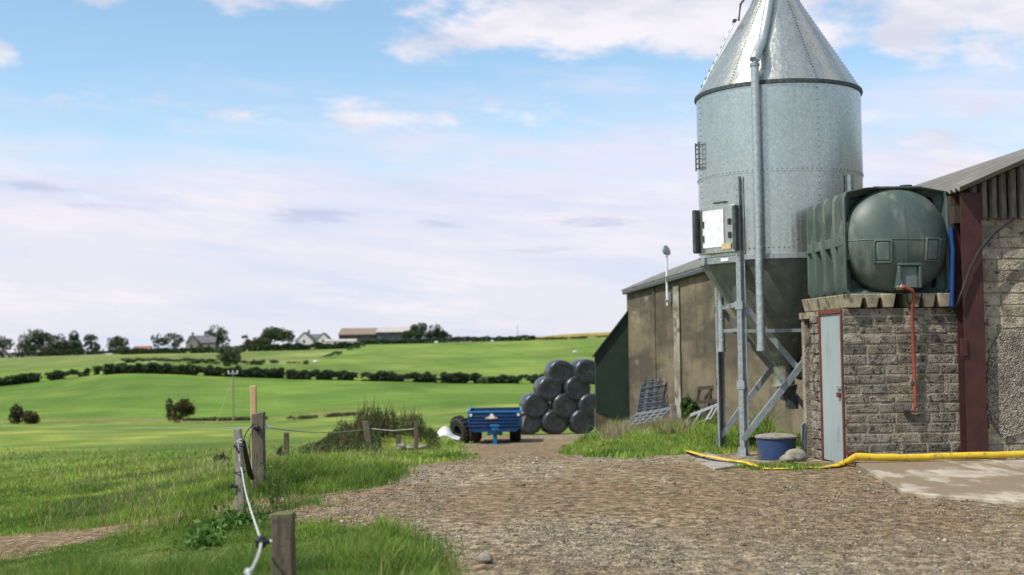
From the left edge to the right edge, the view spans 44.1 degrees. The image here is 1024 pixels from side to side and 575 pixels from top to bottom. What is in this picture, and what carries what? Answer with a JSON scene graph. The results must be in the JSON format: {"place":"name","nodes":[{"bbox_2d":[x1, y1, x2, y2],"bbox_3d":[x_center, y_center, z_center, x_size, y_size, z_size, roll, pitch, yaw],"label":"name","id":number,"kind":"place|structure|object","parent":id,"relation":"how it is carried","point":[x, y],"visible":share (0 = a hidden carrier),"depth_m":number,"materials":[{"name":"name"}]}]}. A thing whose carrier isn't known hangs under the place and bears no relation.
{"place":"outdoors","nodes":[
{"label":"outdoors","id":0,"kind":"place"},
{"bbox_2d":[0,433,477,519],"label":"pasture grass","id":1,"kind":"structure","parent":0,"point":[132,462],"depth_m":29.02,"materials":[{"name":"plant"}]},
{"bbox_2d":[0,441,490,574],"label":"grass","id":2,"kind":"structure","parent":0,"point":[328,554],"depth_m":12.48,"materials":[{"name":"plant"}]},
{"bbox_2d":[0,332,1023,574],"bbox_3d":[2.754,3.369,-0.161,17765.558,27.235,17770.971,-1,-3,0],"label":"ground","id":3,"kind":"structure","parent":0,"point":[127,410],"depth_m":14.86,"materials":[{"name":"plant"}]},
{"bbox_2d":[0,335,14,353],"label":"tree","id":4,"kind":"object","parent":3,"relation":"on","point":[5,341],"visible":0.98,"depth_m":584.29,"materials":[{"name":"green plant"}]},
{"bbox_2d":[8,403,22,423],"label":"bush","id":5,"kind":"object","parent":3,"relation":"on","point":[15,414],"visible":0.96,"depth_m":154.08,"materials":[{"name":"green plant"}]},
{"bbox_2d":[0,372,40,385],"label":"hedge","id":6,"kind":"object","parent":3,"relation":"on","point":[26,378],"visible":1,"depth_m":268.39,"materials":[{"name":"green plant"}]},
{"bbox_2d":[20,410,40,423],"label":"bush","id":7,"kind":"object","parent":3,"relation":"on","point":[33,418],"visible":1,"depth_m":152.93,"materials":[{"name":"green plant"}]},
{"bbox_2d":[14,329,54,356],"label":"tree","id":8,"kind":"object","parent":3,"relation":"on","point":[37,339],"visible":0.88,"depth_m":582.84,"materials":[{"name":"green plant"}]},
{"bbox_2d":[0,348,83,357],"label":"hedge","id":9,"kind":"object","parent":3,"relation":"on","point":[49,353],"visible":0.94,"depth_m":571.03,"materials":[{"name":"green plant"}]},
{"bbox_2d":[37,333,72,356],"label":"tree","id":10,"kind":"object","parent":3,"relation":"on","point":[60,345],"visible":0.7,"depth_m":577.27,"materials":[{"name":"green plant"}]},
{"bbox_2d":[35,365,102,379],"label":"hedge","id":11,"kind":"object","parent":3,"relation":"on","point":[57,374],"visible":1,"depth_m":271.99,"materials":[{"name":"green plant"}]},
{"bbox_2d":[64,330,86,355],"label":"tree","id":12,"kind":"object","parent":3,"relation":"on","point":[74,338],"visible":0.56,"depth_m":584.15,"materials":[{"name":"green plant"}]},
{"bbox_2d":[83,333,104,354],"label":"tree","id":13,"kind":"object","parent":3,"relation":"on","point":[96,347],"visible":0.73,"depth_m":583.27,"materials":[{"name":"green plant"}]},
{"bbox_2d":[83,350,120,354],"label":"hedge","id":14,"kind":"object","parent":3,"relation":"on","point":[88,352],"visible":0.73,"depth_m":572.98,"materials":[{"name":"green plant"}]},
{"bbox_2d":[106,336,129,350],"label":"tree","id":15,"kind":"object","parent":3,"relation":"on","point":[119,342],"visible":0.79,"depth_m":583.43,"materials":[{"name":"green plant"}]},
{"bbox_2d":[151,333,167,347],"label":"tree","id":16,"kind":"object","parent":3,"relation":"on","point":[158,340],"visible":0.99,"depth_m":584.38,"materials":[{"name":"green plant"}]},
{"bbox_2d":[164,333,184,348],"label":"tree","id":17,"kind":"object","parent":3,"relation":"on","point":[174,344],"visible":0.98,"depth_m":584.12,"materials":[{"name":"green plant"}]},
{"bbox_2d":[165,398,197,422],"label":"bush","id":18,"kind":"object","parent":3,"relation":"on","point":[184,408],"visible":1,"depth_m":151.07,"materials":[{"name":"green plant"}]},
{"bbox_2d":[119,346,245,354],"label":"hedge","id":19,"kind":"object","parent":3,"relation":"on","point":[157,350],"visible":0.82,"depth_m":498.94,"materials":[{"name":"green plant"}]},
{"bbox_2d":[159,519,226,550],"bbox_3d":[-2.700,2.142,10.954,0.553,0.254,0.557,2,-4,-42],"label":"broadleaf weed","id":20,"kind":"object","parent":3,"relation":"on","point":[209,537],"visible":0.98,"depth_m":10.92,"materials":[{"name":"green plant"}]},
{"bbox_2d":[101,362,284,377],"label":"hedge","id":21,"kind":"object","parent":3,"relation":"on","point":[169,368],"visible":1,"depth_m":269.77,"materials":[{"name":"green plant"}]},
{"bbox_2d":[185,336,200,347],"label":"house wing","id":22,"kind":"structure","parent":3,"relation":"on","point":[193,341],"depth_m":582.55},
{"bbox_2d":[188,332,218,347],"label":"stone house","id":23,"kind":"structure","parent":3,"relation":"on","point":[208,341],"depth_m":589.28,"materials":[{"name":"stone"}]},
{"bbox_2d":[120,357,299,364],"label":"hedge","id":24,"kind":"object","parent":3,"relation":"on","point":[198,361],"visible":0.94,"depth_m":351.12,"materials":[{"name":"green plant"}]},
{"bbox_2d":[204,324,230,345],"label":"tree","id":25,"kind":"object","parent":3,"relation":"on","point":[221,336],"visible":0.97,"depth_m":592.19,"materials":[{"name":"green plant"}]},
{"bbox_2d":[181,416,267,420],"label":"rushes","id":26,"kind":"object","parent":3,"relation":"on","point":[241,418],"visible":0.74,"depth_m":157.02,"materials":[{"name":"green plant"}]},
{"bbox_2d":[216,370,237,421],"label":"utility pole","id":27,"kind":"object","parent":3,"relation":"on","point":[232,373],"visible":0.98,"depth_m":155.50,"materials":[{"name":"brown wood"}]},
{"bbox_2d":[214,344,241,366],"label":"tree","id":28,"kind":"object","parent":3,"relation":"on","point":[227,353],"visible":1,"depth_m":328.78,"materials":[{"name":"green plant"}]},
{"bbox_2d":[193,503,265,533],"bbox_3d":[-2.729,2.210,12.130,0.618,0.301,0.565,-2,-3,29],"label":"broadleaf weed","id":29,"kind":"object","parent":3,"relation":"on","point":[230,524],"visible":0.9,"depth_m":12.08,"materials":[{"name":"green plant"}]},
{"bbox_2d":[229,429,246,517],"bbox_3d":[-2.786,1.959,12.903,0.146,1.028,0.180,-2,-3,26],"label":"fence post","id":30,"kind":"object","parent":3,"relation":"on","point":[239,486],"visible":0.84,"depth_m":12.89,"materials":[{"name":"grey wood"}]},
{"bbox_2d":[238,442,261,574],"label":"electric rope","id":31,"kind":"object","parent":30,"relation":"attached to","point":[258,554],"visible":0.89,"depth_m":8.22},
{"bbox_2d":[20,531,463,574],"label":"long grass","id":32,"kind":"structure","parent":3,"relation":"on","point":[404,558],"depth_m":8.93,"materials":[{"name":"plant"}]},
{"bbox_2d":[213,500,271,525],"bbox_3d":[-2.629,2.230,12.497,0.736,0.259,0.647,-1,-3,0],"label":"broadleaf weed","id":33,"kind":"object","parent":3,"relation":"on","point":[257,519],"visible":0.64,"depth_m":12.50,"materials":[{"name":"green plant"}]},
{"bbox_2d":[250,386,256,466],"bbox_3d":[-3.198,1.939,15.678,0.096,1.437,0.056,-1,-3,0],"label":"timber upright","id":34,"kind":"object","parent":3,"relation":"on","point":[253,399],"visible":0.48,"depth_m":15.68,"materials":[{"name":"wood"}]},
{"bbox_2d":[26,426,249,428],"bbox_3d":[-12.771,4.133,38.092,2.045,2.432,49.162,0,-3,-25],"label":"fence wire","id":35,"kind":"object","parent":34,"relation":"attached to","point":[184,428],"visible":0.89,"depth_m":27.29,"materials":[{"name":"metal"}]},
{"bbox_2d":[242,337,271,346],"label":"tree","id":36,"kind":"object","parent":3,"relation":"on","point":[259,340],"visible":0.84,"depth_m":578.74,"materials":[{"name":"green plant"}]},
{"bbox_2d":[251,412,269,491],"bbox_3d":[-3.042,2.062,15.290,0.215,1.106,0.218,-1,-3,0],"label":"fence post","id":37,"kind":"object","parent":3,"relation":"on","point":[258,440],"visible":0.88,"depth_m":15.26,"materials":[{"name":"grey wood"}]},
{"bbox_2d":[243,423,254,479],"bbox_3d":[-3.084,1.955,14.869,0.080,0.672,0.719,-1,-3,-3],"label":"gate handle","id":38,"kind":"object","parent":37,"relation":"hanging from","point":[248,465],"visible":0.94,"depth_m":14.71,"materials":[{"name":"black plastic"}]},
{"bbox_2d":[258,453,293,509],"bbox_3d":[-2.524,2.071,13.465,0.324,0.638,0.282,1,-3,-30],"label":"weed plant","id":39,"kind":"object","parent":3,"relation":"on","point":[272,490],"visible":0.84,"depth_m":13.44,"materials":[{"name":"green plant"}]},
{"bbox_2d":[260,326,295,343],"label":"tree","id":40,"kind":"object","parent":3,"relation":"on","point":[275,334],"visible":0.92,"depth_m":583.63,"materials":[{"name":"green plant"}]},
{"bbox_2d":[271,511,295,574],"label":"fence post","id":41,"kind":"object","parent":3,"relation":"on","point":[283,554],"visible":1,"depth_m":6.39,"materials":[{"name":"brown wood"}]},
{"bbox_2d":[254,535,271,548],"bbox_3d":[-1.256,1.293,6.427,0.101,0.070,0.048,-1,-3,0],"label":"rope clamp","id":42,"kind":"object","parent":41,"relation":"attached to","point":[264,540],"visible":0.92,"depth_m":6.41,"materials":[{"name":"black plastic"}]},
{"bbox_2d":[284,432,288,455],"bbox_3d":[-5.860,4.176,32.843,0.130,0.811,0.133,-1,-3,0],"label":"fence post","id":43,"kind":"object","parent":3,"relation":"on","point":[286,440],"visible":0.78,"depth_m":32.79,"materials":[{"name":"grey wood"}]},
{"bbox_2d":[239,341,360,351],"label":"hedge","id":44,"kind":"object","parent":3,"relation":"on","point":[296,346],"visible":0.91,"depth_m":506.94,"materials":[{"name":"green plant"}]},
{"bbox_2d":[295,330,314,344],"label":"white house","id":45,"kind":"structure","parent":3,"relation":"on","point":[305,338],"depth_m":585.58,"materials":[{"name":"paint"}]},
{"bbox_2d":[283,369,357,380],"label":"hedge","id":46,"kind":"object","parent":3,"relation":"on","point":[327,374],"visible":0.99,"depth_m":266.70,"materials":[{"name":"green plant"}]},
{"bbox_2d":[285,411,357,419],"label":"rushes","id":47,"kind":"object","parent":3,"relation":"on","point":[327,415],"visible":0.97,"depth_m":149.06,"materials":[{"name":"green plant"}]},
{"bbox_2d":[303,343,365,364],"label":"hedge","id":48,"kind":"object","parent":3,"relation":"on","point":[333,353],"visible":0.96,"depth_m":427.68,"materials":[{"name":"green plant"}]},
{"bbox_2d":[324,339,357,343],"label":"outbuilding","id":49,"kind":"structure","parent":3,"relation":"on","point":[332,341],"depth_m":574.97,"materials":[{"name":"paint"}]},
{"bbox_2d":[338,328,376,344],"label":"brown barn","id":50,"kind":"structure","parent":3,"relation":"on","point":[364,334],"depth_m":592.14,"materials":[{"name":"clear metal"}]},
{"bbox_2d":[362,421,372,447],"bbox_3d":[-4.130,4.325,36.338,0.340,0.963,0.187,-1,-3,0],"label":"fence post","id":51,"kind":"object","parent":3,"relation":"on","point":[367,433],"visible":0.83,"depth_m":36.26,"materials":[{"name":"grey wood"}]},
{"bbox_2d":[298,397,439,454],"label":"rough weeds","id":52,"kind":"object","parent":3,"relation":"on","point":[335,444],"visible":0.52,"depth_m":39.44,"materials":[{"name":"green plant"}]},
{"bbox_2d":[375,327,417,343],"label":"grey barn","id":53,"kind":"structure","parent":3,"relation":"on","point":[392,333],"depth_m":591.68,"materials":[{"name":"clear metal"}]},
{"bbox_2d":[400,322,427,339],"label":"tree","id":54,"kind":"object","parent":3,"relation":"on","point":[417,331],"visible":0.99,"depth_m":558.61,"materials":[{"name":"green plant"}]},
{"bbox_2d":[414,421,417,449],"bbox_3d":[-2.719,4.276,35.839,0.120,0.968,0.122,-1,-3,0],"label":"fence post","id":55,"kind":"object","parent":3,"relation":"on","point":[415,434],"visible":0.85,"depth_m":35.79,"materials":[{"name":"grey wood"}]},
{"bbox_2d":[360,370,481,383],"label":"hedge","id":56,"kind":"object","parent":3,"relation":"on","point":[429,377],"visible":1,"depth_m":264.67,"materials":[{"name":"green plant"}]},
{"bbox_2d":[423,324,451,338],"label":"tree","id":57,"kind":"object","parent":3,"relation":"on","point":[437,332],"visible":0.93,"depth_m":558.88,"materials":[{"name":"green plant"}]},
{"bbox_2d":[359,335,535,344],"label":"hedge","id":58,"kind":"object","parent":3,"relation":"on","point":[459,339],"visible":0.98,"depth_m":551.11,"materials":[{"name":"green plant"}]},
{"bbox_2d":[437,426,460,439],"bbox_3d":[-2.390,5.210,45.307,1.069,0.463,1.010,-1,-3,0],"label":"plastic sheet","id":59,"kind":"object","parent":3,"relation":"on","point":[444,431],"visible":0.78,"depth_m":45.02,"materials":[{"name":"plastic"}]},
{"bbox_2d":[449,415,469,442],"bbox_3d":[-2.158,6.004,53.278,0.620,1.244,1.212,1,-3,-38],"label":"tyre","id":60,"kind":"object","parent":3,"relation":"on","point":[458,425],"visible":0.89,"depth_m":53.01,"materials":[{"name":"black rubber"}]},
{"bbox_2d":[478,551,492,563],"bbox_3d":[-0.192,1.947,9.057,0.095,0.111,0.124,2,-4,-43],"label":"stone","id":61,"kind":"object","parent":3,"relation":"on","point":[484,557],"visible":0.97,"depth_m":9.03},
{"bbox_2d":[467,406,524,444],"bbox_3d":[-0.632,5.805,53.116,2.414,1.364,5.660,-1,-3,0],"label":"trailer","id":62,"kind":"object","parent":3,"relation":"on","point":[494,422],"visible":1,"depth_m":51.79,"materials":[{"name":"blue paint"}]},
{"bbox_2d":[521,411,541,434],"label":"silage bale","id":63,"kind":"object","parent":3,"relation":"on","point":[531,426],"visible":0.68,"depth_m":60.81},
{"bbox_2d":[519,392,548,417],"bbox_3d":[1.075,5.719,61.426,1.304,1.247,1.200,0,-2,-12],"label":"silage bale","id":64,"kind":"object","parent":63,"relation":"on","point":[533,405],"visible":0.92,"depth_m":60.86},
{"bbox_2d":[533,376,562,401],"bbox_3d":[1.741,4.921,61.473,1.278,1.198,1.200,0,-1,-12],"label":"silage bale","id":65,"kind":"object","parent":64,"relation":"on","point":[546,388],"visible":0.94,"depth_m":60.91},
{"bbox_2d":[544,359,572,384],"bbox_3d":[2.298,4.135,61.624,1.338,1.262,1.200,0,-1,-11],"label":"silage bale","id":66,"kind":"object","parent":65,"relation":"on","point":[561,371],"visible":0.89,"depth_m":61.06},
{"bbox_2d":[486,373,594,383],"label":"hedge","id":67,"kind":"object","parent":3,"relation":"on","point":[511,379],"visible":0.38,"depth_m":264.67,"materials":[{"name":"green plant"}]},
{"bbox_2d":[541,408,568,434],"bbox_3d":[1.995,6.489,61.370,1.338,1.247,1.200,0,-3,-16],"label":"silage bale","id":68,"kind":"object","parent":3,"relation":"on","point":[553,423],"visible":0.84,"depth_m":60.79},
{"bbox_2d":[549,393,577,418],"bbox_3d":[2.504,5.741,61.442,1.333,1.246,1.200,0,-4,-13],"label":"silage bale","id":69,"kind":"object","parent":68,"relation":"on","point":[563,405],"visible":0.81,"depth_m":60.86},
{"bbox_2d":[562,376,590,400],"bbox_3d":[3.055,4.909,61.507,1.319,1.242,1.200,0,-3,-16],"label":"silage bale","id":70,"kind":"object","parent":69,"relation":"on","point":[574,389],"visible":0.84,"depth_m":60.91},
{"bbox_2d":[570,359,594,384],"bbox_3d":[3.497,4.094,61.599,1.316,1.256,1.200,0,-2,-16],"label":"silage bale","id":71,"kind":"object","parent":70,"relation":"on","point":[583,371],"visible":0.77,"depth_m":61.02},
{"bbox_2d":[535,335,607,339],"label":"hedge","id":72,"kind":"object","parent":3,"relation":"on","point":[556,338],"visible":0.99,"depth_m":551.16,"materials":[{"name":"green plant"}]},
{"bbox_2d":[568,410,594,433],"bbox_3d":[3.341,6.481,61.311,1.295,1.235,1.200,0,-3,-13],"label":"silage bale","id":73,"kind":"object","parent":3,"relation":"on","point":[579,421],"visible":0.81,"depth_m":60.73},
{"bbox_2d":[578,393,594,417],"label":"silage bale","id":74,"kind":"object","parent":73,"relation":"on","point":[586,404],"visible":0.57,"depth_m":60.81},
{"bbox_2d":[592,310,629,433],"bbox_3d":[3.625,3.497,45.732,1.380,5.530,3.526,-1,-3,4],"label":"lean to","id":75,"kind":"object","parent":3,"relation":"on","point":[611,358],"visible":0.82,"depth_m":44.19,"materials":[{"name":"metal"}]},
{"bbox_2d":[557,399,785,458],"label":"bank grass","id":76,"kind":"structure","parent":3,"relation":"on","point":[630,443],"depth_m":21.82,"materials":[{"name":"plant"}]},
{"bbox_2d":[624,407,669,426],"bbox_3d":[3.781,3.629,35.305,0.578,0.655,1.678,1,-3,-31],"label":"hurdle","id":77,"kind":"object","parent":76,"relation":"on","point":[661,411],"visible":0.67,"depth_m":35.27,"materials":[{"name":"metal"}]},
{"bbox_2d":[635,381,667,419],"bbox_3d":[4.122,3.547,37.628,0.344,1.538,1.573,0,-3,-23],"label":"hurdle","id":78,"kind":"object","parent":76,"relation":"on","point":[648,397],"visible":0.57,"depth_m":37.62,"materials":[{"name":"metal"}]},
{"bbox_2d":[638,377,664,420],"bbox_3d":[4.247,3.506,38.175,0.344,1.698,1.659,0,-3,-21],"label":"hurdle","id":79,"kind":"object","parent":76,"relation":"on","point":[650,394],"visible":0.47,"depth_m":38.39,"materials":[{"name":"metal"}]},
{"bbox_2d":[686,404,716,423],"bbox_3d":[4.347,2.978,29.064,0.364,0.700,1.179,1,-3,-28],"label":"hurdle","id":80,"kind":"object","parent":76,"relation":"on","point":[711,408],"visible":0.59,"depth_m":28.93,"materials":[{"name":"metal"}]},
{"bbox_2d":[679,393,691,420],"bbox_3d":[4.428,3.321,31.864,0.428,1.311,0.399,-1,-3,0],"label":"bush","id":81,"kind":"object","parent":3,"relation":"on","point":[686,400],"visible":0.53,"depth_m":31.87,"materials":[{"name":"green plant"}]},
{"bbox_2d":[687,400,702,422],"bbox_3d":[4.478,3.299,30.843,0.404,1.130,0.385,-1,-3,0],"label":"bush","id":82,"kind":"object","parent":3,"relation":"on","point":[693,407],"visible":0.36,"depth_m":30.80,"materials":[{"name":"green plant"}]},
{"bbox_2d":[695,385,716,416],"bbox_3d":[4.834,2.977,31.217,0.323,1.204,1.626,0,-3,-16],"label":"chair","id":83,"kind":"object","parent":3,"relation":"on","point":[710,400],"visible":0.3,"depth_m":31.24,"materials":[{"name":"wood"}]},
{"bbox_2d":[677,452,745,470],"bbox_3d":[2.747,2.579,18.757,0.666,0.375,5.766,-1,-3,0],"label":"concrete pad","id":84,"kind":"object","parent":3,"relation":"on","point":[714,464],"visible":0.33,"depth_m":16.95,"materials":[{"name":"concrete"}]},
{"bbox_2d":[686,450,1023,468],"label":"hose","id":85,"kind":"object","parent":84,"relation":"on","point":[915,457],"visible":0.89,"depth_m":15.88,"materials":[{"name":"rubber"}]},
{"bbox_2d":[711,428,829,471],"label":"fringe grass","id":86,"kind":"structure","parent":3,"relation":"on","point":[779,464],"depth_m":16.02,"materials":[{"name":"plant"}]},
{"bbox_2d":[755,433,797,460],"bbox_3d":[3.700,2.230,17.685,0.593,0.392,0.594,-1,-3,0],"label":"feed tub","id":87,"kind":"object","parent":3,"relation":"on","point":[773,446],"visible":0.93,"depth_m":17.46,"materials":[{"name":"blue plastic"}]},
{"bbox_2d":[692,0,863,456],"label":"feed bin","id":88,"kind":"object","parent":3,"relation":"on","point":[777,102],"visible":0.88,"depth_m":18.70,"materials":[{"name":"metal"}]},
{"bbox_2d":[779,454,796,463],"bbox_3d":[3.624,2.258,16.590,0.236,0.144,0.218,-1,-3,0],"label":"stone","id":89,"kind":"object","parent":3,"relation":"on","point":[788,457],"visible":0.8,"depth_m":16.53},
{"bbox_2d":[784,448,807,461],"bbox_3d":[3.792,2.258,16.911,0.330,0.203,0.279,-1,-3,0],"label":"stone","id":90,"kind":"object","parent":3,"relation":"on","point":[800,455],"visible":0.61,"depth_m":16.82,"materials":[{"name":"stone"}]},
{"bbox_2d":[801,422,806,453],"bbox_3d":[4.078,2.185,17.683,0.133,0.590,0.054,0,-3,-22],"label":"metal plate","id":91,"kind":"object","parent":3,"relation":"on","point":[803,436],"visible":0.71,"depth_m":17.66,"materials":[{"name":"metal"}]},
{"bbox_2d":[621,149,1023,458],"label":"barn","id":92,"kind":"structure","parent":3,"relation":"on","point":[673,343],"depth_m":16.36,"materials":[{"name":"concrete"}]},
{"bbox_2d":[641,375,659,419],"bbox_3d":[4.372,3.502,38.724,0.345,1.800,1.758,0,-3,-20],"label":"hurdle","id":93,"kind":"object","parent":92,"relation":"attached to","point":[646,380],"visible":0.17,"depth_m":39.20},
{"bbox_2d":[662,245,671,305],"bbox_3d":[4.459,-0.350,36.301,0.274,1.735,0.245,0,-3,-18],"label":"wall lamp","id":94,"kind":"object","parent":92,"relation":"attached to","point":[666,252],"visible":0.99,"depth_m":36.27,"materials":[{"name":"white plastic"}]},
{"bbox_2d":[948,227,955,306],"bbox_3d":[5.689,-0.266,16.350,0.110,1.035,0.087,1,-3,-36],"label":"blue pipe","id":95,"kind":"object","parent":92,"relation":"attached to","point":[952,266],"visible":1,"depth_m":16.32,"materials":[{"name":"plastic"}]},
{"bbox_2d":[954,215,1017,309],"bbox_3d":[6.580,-0.376,16.280,1.860,1.298,0.286,-1,-3,-2],"label":"power cable","id":96,"kind":"object","parent":92,"relation":"attached to","point":[977,255],"visible":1,"depth_m":16.13,"materials":[{"name":"black plastic"}]},
{"bbox_2d":[799,308,960,464],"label":"pump house","id":97,"kind":"structure","parent":3,"relation":"on","point":[857,380],"depth_m":16.32,"materials":[{"name":"concrete"}]},
{"bbox_2d":[821,314,842,461],"bbox_3d":[4.239,1.332,16.730,0.085,1.940,0.843,-1,-3,-4],"label":"door","id":98,"kind":"structure","parent":97,"relation":"in","point":[830,326],"depth_m":16.74,"materials":[{"name":"metal"}]},
{"bbox_2d":[802,294,862,311],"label":"concrete beam","id":99,"kind":"structure","parent":97,"relation":"on","point":[847,301],"depth_m":16.76,"materials":[{"name":"concrete"}]},
{"bbox_2d":[806,185,949,298],"bbox_3d":[4.982,-0.593,17.184,1.429,1.456,1.980,-1,-3,-4],"label":"fuel tank","id":100,"kind":"object","parent":99,"relation":"on","point":[879,240],"visible":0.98,"depth_m":16.41,"materials":[{"name":"green plastic"}]},
{"bbox_2d":[852,294,878,308],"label":"concrete beam","id":101,"kind":"structure","parent":97,"relation":"on","point":[869,300],"depth_m":16.27,"materials":[{"name":"concrete"}]},
{"bbox_2d":[867,294,895,308],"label":"concrete beam","id":102,"kind":"structure","parent":97,"relation":"on","point":[886,300],"depth_m":16.29,"materials":[{"name":"concrete"}]},
{"bbox_2d":[892,293,920,307],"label":"concrete beam","id":103,"kind":"structure","parent":97,"relation":"on","point":[902,300],"depth_m":16.39,"materials":[{"name":"concrete"}]},
{"bbox_2d":[896,281,917,412],"bbox_3d":[5.073,0.763,16.214,0.278,1.698,0.258,-1,-3,0],"label":"fuel pipe","id":104,"kind":"object","parent":97,"relation":"attached to","point":[912,336],"visible":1,"depth_m":16.24,"materials":[{"name":"red metal"}]},
{"bbox_2d":[915,293,934,307],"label":"concrete beam","id":105,"kind":"structure","parent":97,"relation":"on","point":[927,299],"depth_m":16.32,"materials":[{"name":"concrete"}]},
{"bbox_2d":[926,293,949,307],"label":"concrete beam","id":106,"kind":"structure","parent":97,"relation":"on","point":[941,300],"depth_m":16.32,"materials":[{"name":"concrete"}]},
{"bbox_2d":[0,0,1023,356],"label":"sky","id":107,"kind":"structure","parent":0,"point":[478,168],"materials":[{"name":"blue"}]},
{"bbox_2d":[159,448,1023,574],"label":"gravel","id":108,"kind":"structure","parent":0,"point":[708,533],"depth_m":10.37,"materials":[{"name":"gravel"}]},
{"bbox_2d":[594,413,700,440],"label":"dry grass","id":109,"kind":"structure","parent":0,"point":[614,428],"depth_m":29.29,"materials":[{"name":"plant"}]},
{"bbox_2d":[854,459,1023,504],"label":"pavement","id":110,"kind":"structure","parent":0,"point":[999,481],"depth_m":13.91,"materials":[{"name":"concrete"}]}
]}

